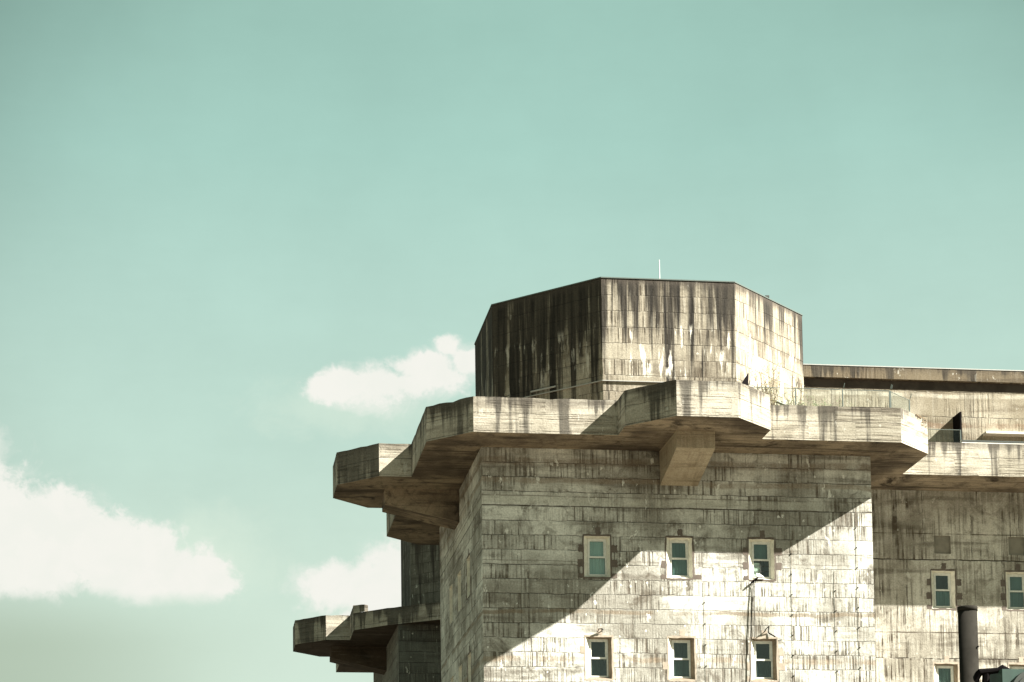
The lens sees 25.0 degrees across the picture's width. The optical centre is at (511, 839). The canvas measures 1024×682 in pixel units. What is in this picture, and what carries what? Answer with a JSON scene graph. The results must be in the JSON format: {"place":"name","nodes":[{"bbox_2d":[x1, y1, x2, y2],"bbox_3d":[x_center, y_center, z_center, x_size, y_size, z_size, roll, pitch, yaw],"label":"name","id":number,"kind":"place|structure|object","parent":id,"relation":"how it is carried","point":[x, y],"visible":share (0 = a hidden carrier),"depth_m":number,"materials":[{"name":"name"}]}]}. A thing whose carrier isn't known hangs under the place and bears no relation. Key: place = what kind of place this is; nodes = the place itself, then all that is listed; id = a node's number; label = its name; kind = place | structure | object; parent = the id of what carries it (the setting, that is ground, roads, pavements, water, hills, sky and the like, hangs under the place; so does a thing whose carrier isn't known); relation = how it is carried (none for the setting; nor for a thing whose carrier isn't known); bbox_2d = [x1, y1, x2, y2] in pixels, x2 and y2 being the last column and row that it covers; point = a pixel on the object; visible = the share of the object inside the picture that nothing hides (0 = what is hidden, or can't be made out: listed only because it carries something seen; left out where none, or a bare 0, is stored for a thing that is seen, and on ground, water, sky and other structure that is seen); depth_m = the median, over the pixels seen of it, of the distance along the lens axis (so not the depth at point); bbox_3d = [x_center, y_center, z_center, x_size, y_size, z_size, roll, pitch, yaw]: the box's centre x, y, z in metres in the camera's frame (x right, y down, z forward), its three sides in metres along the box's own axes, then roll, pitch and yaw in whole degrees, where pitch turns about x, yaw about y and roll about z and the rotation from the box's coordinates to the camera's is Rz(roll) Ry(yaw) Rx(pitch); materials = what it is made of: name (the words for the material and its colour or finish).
{"place":"outdoors","nodes":[
{"label":"outdoors","id":0,"kind":"place"},
{"bbox_2d":[0,0,1023,681],"label":"sky","id":1,"kind":"structure","parent":0,"point":[246,245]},
{"label":"ground","id":2,"kind":"structure","parent":0,"visible":0},
{"bbox_2d":[293,277,1023,681],"bbox_3d":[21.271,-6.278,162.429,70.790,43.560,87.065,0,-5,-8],"label":"bunker","id":3,"kind":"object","parent":2,"relation":"on","point":[647,477],"visible":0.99,"depth_m":125.81,"materials":[{"name":"concrete"}]},
{"bbox_2d":[449,585,452,623],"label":"window","id":4,"kind":"structure","parent":3,"relation":"in","point":[450,589],"depth_m":137.49,"materials":[{"name":"beige glass"}]},
{"bbox_2d":[458,570,460,611],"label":"window","id":5,"kind":"structure","parent":3,"relation":"in","point":[459,574],"depth_m":133.52,"materials":[{"name":"beige glass"}]},
{"bbox_2d":[459,664,461,681],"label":"window","id":6,"kind":"structure","parent":3,"relation":"in","point":[460,668],"depth_m":133.13,"materials":[{"name":"beige glass"}]},
{"bbox_2d":[466,548,470,600],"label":"window","id":7,"kind":"structure","parent":3,"relation":"in","point":[468,582],"depth_m":129.41,"materials":[{"name":"beige glass"}]},
{"bbox_2d":[467,646,471,681],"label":"window","id":8,"kind":"structure","parent":3,"relation":"in","point":[469,654],"depth_m":128.94,"materials":[{"name":"beige glass"}]},
{"bbox_2d":[580,628,613,680],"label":"window","id":9,"kind":"structure","parent":3,"relation":"in","point":[599,666],"depth_m":123.61,"materials":[{"name":"beige glass"}]},
{"bbox_2d":[577,527,617,578],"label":"window","id":10,"kind":"structure","parent":3,"relation":"in","point":[597,549],"depth_m":124.03,"materials":[{"name":"beige glass"}]},
{"bbox_2d":[662,629,696,681],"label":"window","id":11,"kind":"structure","parent":3,"relation":"in","point":[681,650],"depth_m":124.24,"materials":[{"name":"beige glass"}]},
{"bbox_2d":[661,529,701,579],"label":"window","id":12,"kind":"structure","parent":3,"relation":"in","point":[679,551],"depth_m":124.73,"materials":[{"name":"beige glass"}]},
{"bbox_2d":[704,597,706,680],"bbox_3d":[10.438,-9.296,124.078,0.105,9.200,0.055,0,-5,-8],"label":"wall conductor","id":13,"kind":"object","parent":3,"relation":"attached to","point":[705,641],"depth_m":124.19,"materials":[{"name":"black rubber"}]},
{"bbox_2d":[749,583,753,681],"bbox_3d":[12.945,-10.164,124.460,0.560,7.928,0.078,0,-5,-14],"label":"hanging cable","id":14,"kind":"object","parent":3,"relation":"hanging from","point":[750,634],"visible":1,"depth_m":124.50,"materials":[{"name":"black rubber"}]},
{"bbox_2d":[754,581,755,637],"bbox_3d":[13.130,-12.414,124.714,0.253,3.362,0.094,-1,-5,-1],"label":"hanging cable","id":15,"kind":"object","parent":3,"relation":"hanging from","point":[754,607],"visible":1,"depth_m":124.69,"materials":[{"name":"black rubber"}]},
{"bbox_2d":[756,573,763,578],"bbox_3d":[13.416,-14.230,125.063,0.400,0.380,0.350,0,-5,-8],"label":"white packet","id":16,"kind":"object","parent":3,"relation":"on","point":[759,576],"visible":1,"depth_m":124.93},
{"bbox_2d":[743,530,781,581],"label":"window","id":17,"kind":"structure","parent":3,"relation":"in","point":[761,552],"depth_m":125.34,"materials":[{"name":"beige glass"}]},
{"bbox_2d":[747,363,782,404],"bbox_3d":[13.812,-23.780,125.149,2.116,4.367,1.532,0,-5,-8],"label":"dry shrub","id":18,"kind":"object","parent":3,"relation":"on","point":[768,392],"visible":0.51,"depth_m":125.27,"materials":[{"name":"beige plant"}]},
{"bbox_2d":[746,630,784,681],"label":"window","id":19,"kind":"structure","parent":3,"relation":"in","point":[765,653],"depth_m":124.91,"materials":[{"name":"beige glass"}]},
{"bbox_2d":[777,377,803,404],"bbox_3d":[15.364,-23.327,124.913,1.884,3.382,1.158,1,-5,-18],"label":"dry shrub","id":20,"kind":"object","parent":3,"relation":"on","point":[800,399],"visible":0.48,"depth_m":124.94,"materials":[{"name":"beige plant"}]},
{"bbox_2d":[791,553,794,675],"bbox_3d":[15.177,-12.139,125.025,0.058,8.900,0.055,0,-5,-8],"label":"wall conductor","id":21,"kind":"object","parent":3,"relation":"attached to","point":[792,608],"depth_m":125.03,"materials":[{"name":"black rubber"}]},
{"bbox_2d":[777,394,815,405],"bbox_3d":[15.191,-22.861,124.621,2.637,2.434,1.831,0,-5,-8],"label":"deck plant","id":22,"kind":"object","parent":3,"relation":"on","point":[798,402],"visible":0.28,"depth_m":124.60,"materials":[{"name":"beige plant"}]},
{"bbox_2d":[748,381,911,411],"bbox_3d":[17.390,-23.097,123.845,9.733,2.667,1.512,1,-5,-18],"label":"glass railing","id":23,"kind":"object","parent":3,"relation":"on","point":[795,388],"visible":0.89,"depth_m":123.81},
{"bbox_2d":[835,590,837,671],"bbox_3d":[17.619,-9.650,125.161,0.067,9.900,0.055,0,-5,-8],"label":"wall conductor","id":24,"kind":"object","parent":3,"relation":"attached to","point":[836,630],"depth_m":125.25,"materials":[{"name":"black rubber"}]},
{"bbox_2d":[855,508,860,667],"bbox_3d":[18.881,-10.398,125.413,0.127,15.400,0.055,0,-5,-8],"label":"wall conductor","id":25,"kind":"object","parent":3,"relation":"attached to","point":[857,587],"depth_m":125.68,"materials":[{"name":"black rubber"}]},
{"bbox_2d":[916,414,926,430],"bbox_3d":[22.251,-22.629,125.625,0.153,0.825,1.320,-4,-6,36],"label":"creeper","id":26,"kind":"object","parent":3,"relation":"attached to","point":[920,417],"visible":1,"depth_m":125.75,"materials":[{"name":"plant"}]},
{"bbox_2d":[928,429,960,442],"bbox_3d":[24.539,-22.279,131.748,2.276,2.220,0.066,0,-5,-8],"label":"glass railing","id":27,"kind":"object","parent":3,"relation":"on","point":[946,429],"visible":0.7,"depth_m":131.86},
{"bbox_2d":[926,563,963,610],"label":"window","id":28,"kind":"structure","parent":3,"relation":"in","point":[943,595],"depth_m":134.53,"materials":[{"name":"beige glass"}]},
{"bbox_2d":[933,656,959,681],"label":"window","id":29,"kind":"structure","parent":3,"relation":"in","point":[942,672],"depth_m":134.14,"materials":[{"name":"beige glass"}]},
{"bbox_2d":[1000,564,1023,610],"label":"window","id":30,"kind":"structure","parent":3,"relation":"in","point":[1013,583],"depth_m":135.29,"materials":[{"name":"beige glass"}]},
{"bbox_2d":[1008,657,1023,668],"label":"window","id":31,"kind":"structure","parent":3,"relation":"in","point":[1011,665],"depth_m":134.60,"materials":[{"name":"beige glass"}]},
{"bbox_2d":[957,605,1023,681],"bbox_3d":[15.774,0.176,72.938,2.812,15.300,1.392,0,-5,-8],"label":"chimney pipe","id":32,"kind":"object","parent":2,"relation":"on","point":[970,670],"visible":1,"depth_m":73.42,"materials":[{"name":"black metal"}]}
]}

